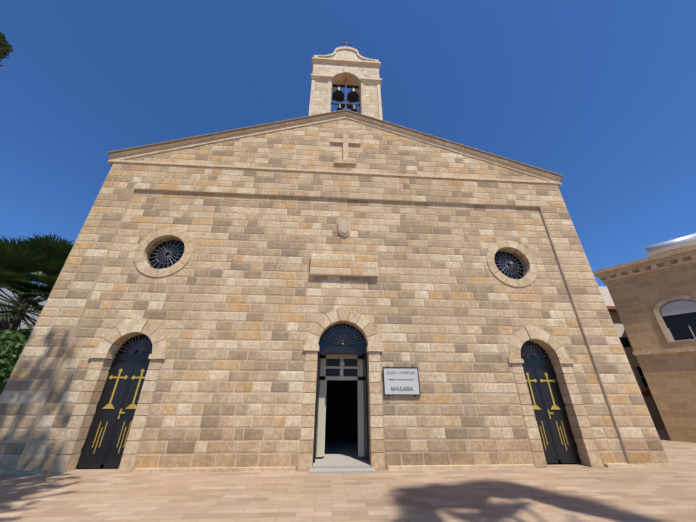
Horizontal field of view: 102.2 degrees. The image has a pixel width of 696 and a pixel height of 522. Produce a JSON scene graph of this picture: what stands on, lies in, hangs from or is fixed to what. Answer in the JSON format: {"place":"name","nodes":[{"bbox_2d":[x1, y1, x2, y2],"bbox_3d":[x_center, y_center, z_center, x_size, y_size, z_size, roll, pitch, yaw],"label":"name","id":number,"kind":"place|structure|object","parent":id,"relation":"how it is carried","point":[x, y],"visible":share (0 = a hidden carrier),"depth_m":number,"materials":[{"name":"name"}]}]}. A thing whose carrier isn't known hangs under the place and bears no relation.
{"place":"outdoors","nodes":[
{"label":"outdoors","id":0,"kind":"place"},
{"bbox_2d":[0,288,45,384],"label":"building walls","id":1,"kind":"structure","parent":0,"point":[10,294],"depth_m":17.44,"materials":[{"name":"white paint"}]},
{"bbox_2d":[0,120,668,472],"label":"mortar joints","id":2,"kind":"object","parent":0,"point":[59,368],"visible":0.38,"depth_m":8.04,"materials":[{"name":"beige concrete"}]},
{"bbox_2d":[316,354,364,456],"bbox_3d":[-0.212,4.078,8.138,1.240,2.516,0.850,2,-26,-3],"label":"door frame","id":3,"kind":"object","parent":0,"point":[331,368],"visible":1,"depth_m":8.00,"materials":[{"name":"grey wood"}]},
{"bbox_2d":[319,323,366,345],"bbox_3d":[-0.146,2.111,8.060,1.366,0.706,0.090,2,-26,-3],"label":"fanlight","id":4,"kind":"object","parent":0,"point":[341,334],"visible":0.94,"depth_m":8.04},
{"bbox_2d":[313,62,373,115],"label":"mortar joints","id":5,"kind":"object","parent":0,"point":[331,86],"visible":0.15,"depth_m":12.38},
{"bbox_2d":[312,62,378,118],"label":"tower blocks","id":6,"kind":"structure","parent":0,"point":[370,93],"depth_m":12.31,"materials":[{"name":"beige stone"}]},
{"bbox_2d":[330,73,360,113],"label":"soffit","id":7,"kind":"structure","parent":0,"point":[342,81],"depth_m":12.97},
{"bbox_2d":[331,78,359,108],"bbox_3d":[-0.105,-6.918,12.382,1.280,3.250,0.300,2,-26,-3],"label":"bell frame","id":8,"kind":"object","parent":7,"relation":"in","point":[345,86],"visible":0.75,"depth_m":12.66,"materials":[{"name":"black metal"}]},
{"bbox_2d":[332,86,358,111],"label":"bells","id":9,"kind":"object","parent":8,"relation":"hanging from","point":[351,94],"visible":0.77,"depth_m":12.58,"materials":[{"name":"metal"}]},
{"bbox_2d":[0,427,695,521],"bbox_3d":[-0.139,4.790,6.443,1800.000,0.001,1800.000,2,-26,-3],"label":"paved ground","id":10,"kind":"structure","parent":0,"point":[564,492],"depth_m":4.80,"materials":[{"name":"stone"}]},
{"bbox_2d":[0,32,13,66],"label":"foliage","id":11,"kind":"object","parent":10,"relation":"on","point":[6,47],"visible":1,"depth_m":8.18,"materials":[{"name":"green plant"}]},
{"bbox_2d":[0,325,31,395],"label":"bush","id":12,"kind":"object","parent":10,"relation":"on","point":[5,373],"visible":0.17,"depth_m":8.25,"materials":[{"name":"green plant"}]},
{"bbox_2d":[0,234,73,368],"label":"palm","id":13,"kind":"object","parent":10,"relation":"on","point":[35,259],"visible":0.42,"depth_m":10.37,"materials":[{"name":"green plant"}]},
{"bbox_2d":[0,119,669,472],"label":"church facade blocks","id":14,"kind":"structure","parent":10,"relation":"on","point":[78,293],"depth_m":8.11,"materials":[{"name":"beige stone"}]},
{"bbox_2d":[108,112,561,187],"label":"church cornices","id":15,"kind":"object","parent":14,"relation":"attached to","point":[121,157],"visible":0.75,"depth_m":10.50,"materials":[{"name":"beige stone"}]},
{"bbox_2d":[107,109,562,177],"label":"roof","id":16,"kind":"structure","parent":14,"relation":"on","point":[317,115],"depth_m":10.90,"materials":[{"name":"brown stone"}]},
{"bbox_2d":[0,134,673,473],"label":"stone trim","id":17,"kind":"structure","parent":14,"relation":"attached to","point":[111,343],"depth_m":7.19,"materials":[{"name":"beige stone"}]},
{"bbox_2d":[338,221,350,235],"bbox_3d":[-0.110,-1.055,9.193,0.400,0.540,0.075,2,-26,-3],"label":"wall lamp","id":18,"kind":"object","parent":14,"relation":"attached to","point":[344,229],"visible":1,"depth_m":9.16,"materials":[{"name":"beige stone"}]},
{"bbox_2d":[383,366,420,396],"bbox_3d":[1.387,3.124,7.314,0.944,0.730,0.060,2,-26,-3],"label":"church sign","id":19,"kind":"object","parent":14,"relation":"attached to","point":[403,382],"visible":0.92,"depth_m":7.30,"materials":[{"name":"white metal"}]},
{"bbox_2d":[391,387,412,390],"bbox_3d":[1.392,3.283,7.214,0.564,0.098,0.004,2,-26,-3],"label":"sign lettering","id":20,"kind":"object","parent":19,"relation":"attached to","point":[401,388],"visible":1,"depth_m":7.21,"materials":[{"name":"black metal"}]},
{"bbox_2d":[309,437,375,472],"bbox_3d":[-0.291,5.769,8.575,1.480,0.070,5.300,2,-26,-3],"label":"doorstep","id":21,"kind":"object","parent":10,"relation":"on","point":[340,455],"visible":0.86,"depth_m":7.12,"materials":[{"name":"white stone"}]},
{"bbox_2d":[598,286,664,426],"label":"building walls","id":22,"kind":"structure","parent":10,"relation":"on","point":[655,415],"depth_m":17.17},
{"bbox_2d":[606,306,651,395],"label":"red building tiles","id":23,"kind":"object","parent":22,"relation":"attached to","point":[646,392],"visible":0.12,"depth_m":16.20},
{"bbox_2d":[619,337,648,387],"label":"building windows","id":24,"kind":"structure","parent":22,"relation":"in","point":[626,343],"depth_m":16.81,"materials":[{"name":"black glass"}]},
{"bbox_2d":[603,257,695,442],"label":"building walls","id":25,"kind":"structure","parent":10,"relation":"on","point":[670,378],"depth_m":11.71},
{"bbox_2d":[593,245,695,355],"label":"building trim","id":26,"kind":"structure","parent":25,"relation":"attached to","point":[666,259],"depth_m":12.04,"materials":[{"name":"beige stone"}]},
{"bbox_2d":[644,233,695,256],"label":"building solar tank","id":27,"kind":"object","parent":25,"relation":"on","point":[672,245],"visible":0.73,"depth_m":12.68,"materials":[{"name":"silver metal"}]},
{"bbox_2d":[660,300,695,341],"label":"building windows","id":28,"kind":"structure","parent":25,"relation":"in","point":[679,317],"depth_m":11.44,"materials":[{"name":"black glass"}]},
{"bbox_3d":[-1.100,7.379,21.961,16.040,8.694,29.700,2,-26,-3],"label":"church","id":29,"kind":"object","parent":10,"relation":"on","visible":0},
{"bbox_2d":[76,354,149,467],"bbox_3d":[-5.622,3.601,6.950,1.138,2.478,0.100,2,-26,-3],"label":"church door","id":30,"kind":"structure","parent":29,"relation":"attached to","point":[103,446],"depth_m":6.88,"materials":[{"name":"black paint"}]},
{"bbox_2d":[117,334,152,353],"bbox_3d":[-5.616,2.260,7.607,1.106,0.569,0.071,2,-26,-3],"label":"fanlight","id":31,"kind":"object","parent":29,"relation":"attached to","point":[139,344],"visible":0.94,"depth_m":7.58,"materials":[{"name":"black glass"}]},
{"bbox_2d":[147,238,184,268],"bbox_3d":[-5.550,-0.180,8.687,1.168,1.168,0.172,2,-26,-3],"label":"round window","id":32,"kind":"structure","parent":29,"relation":"attached to","point":[166,254],"depth_m":8.71,"materials":[{"name":"black glass"}]},
{"bbox_2d":[313,354,364,461],"bbox_3d":[-0.308,4.050,9.838,4.400,4.140,4.500,2,-26,-3],"label":"doorway","id":33,"kind":"structure","parent":29,"relation":"attached to","point":[341,408],"depth_m":11.40,"materials":[{"name":"grey"}]},
{"bbox_2d":[313,345,368,460],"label":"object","id":34,"kind":"object","parent":29,"relation":"attached to","point":[328,349],"visible":0.83,"depth_m":7.72,"materials":[{"name":"black metal"}]},
{"bbox_2d":[310,253,377,277],"bbox_3d":[-0.114,0.133,8.607,2.050,0.700,0.108,2,-26,-3],"label":"joint","id":35,"kind":"object","parent":29,"relation":"attached to","point":[344,275],"visible":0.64,"depth_m":8.49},
{"bbox_2d":[310,253,377,275],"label":"church plaque stones","id":36,"kind":"object","parent":35,"relation":"attached to","point":[342,264],"visible":0.85,"depth_m":8.55,"materials":[{"name":"beige stone"}]},
{"bbox_2d":[308,46,382,119],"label":"bell tower trim","id":37,"kind":"structure","parent":29,"relation":"on","point":[346,55],"depth_m":12.86,"materials":[{"name":"beige stone"}]},
{"bbox_2d":[494,249,526,278],"bbox_3d":[5.287,0.162,9.300,1.168,1.168,0.172,2,-26,-3],"label":"round window","id":38,"kind":"structure","parent":29,"relation":"attached to","point":[509,264],"depth_m":9.33,"materials":[{"name":"black glass"}]},
{"bbox_2d":[521,341,549,358],"bbox_3d":[5.321,2.606,8.226,1.106,0.569,0.071,2,-26,-3],"label":"fanlight","id":39,"kind":"object","parent":29,"relation":"attached to","point":[531,350],"visible":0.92,"depth_m":8.20,"materials":[{"name":"black glass"}]},
{"bbox_2d":[520,359,580,462],"bbox_3d":[5.315,3.947,7.570,1.138,2.478,0.100,2,-26,-3],"label":"church door","id":40,"kind":"structure","parent":29,"relation":"attached to","point":[559,444],"depth_m":7.52,"materials":[{"name":"black paint"}]},
{"bbox_2d":[0,0,695,286],"label":"sky","id":41,"kind":"structure","parent":0,"point":[600,95],"materials":[{"name":"blue"}]}
]}

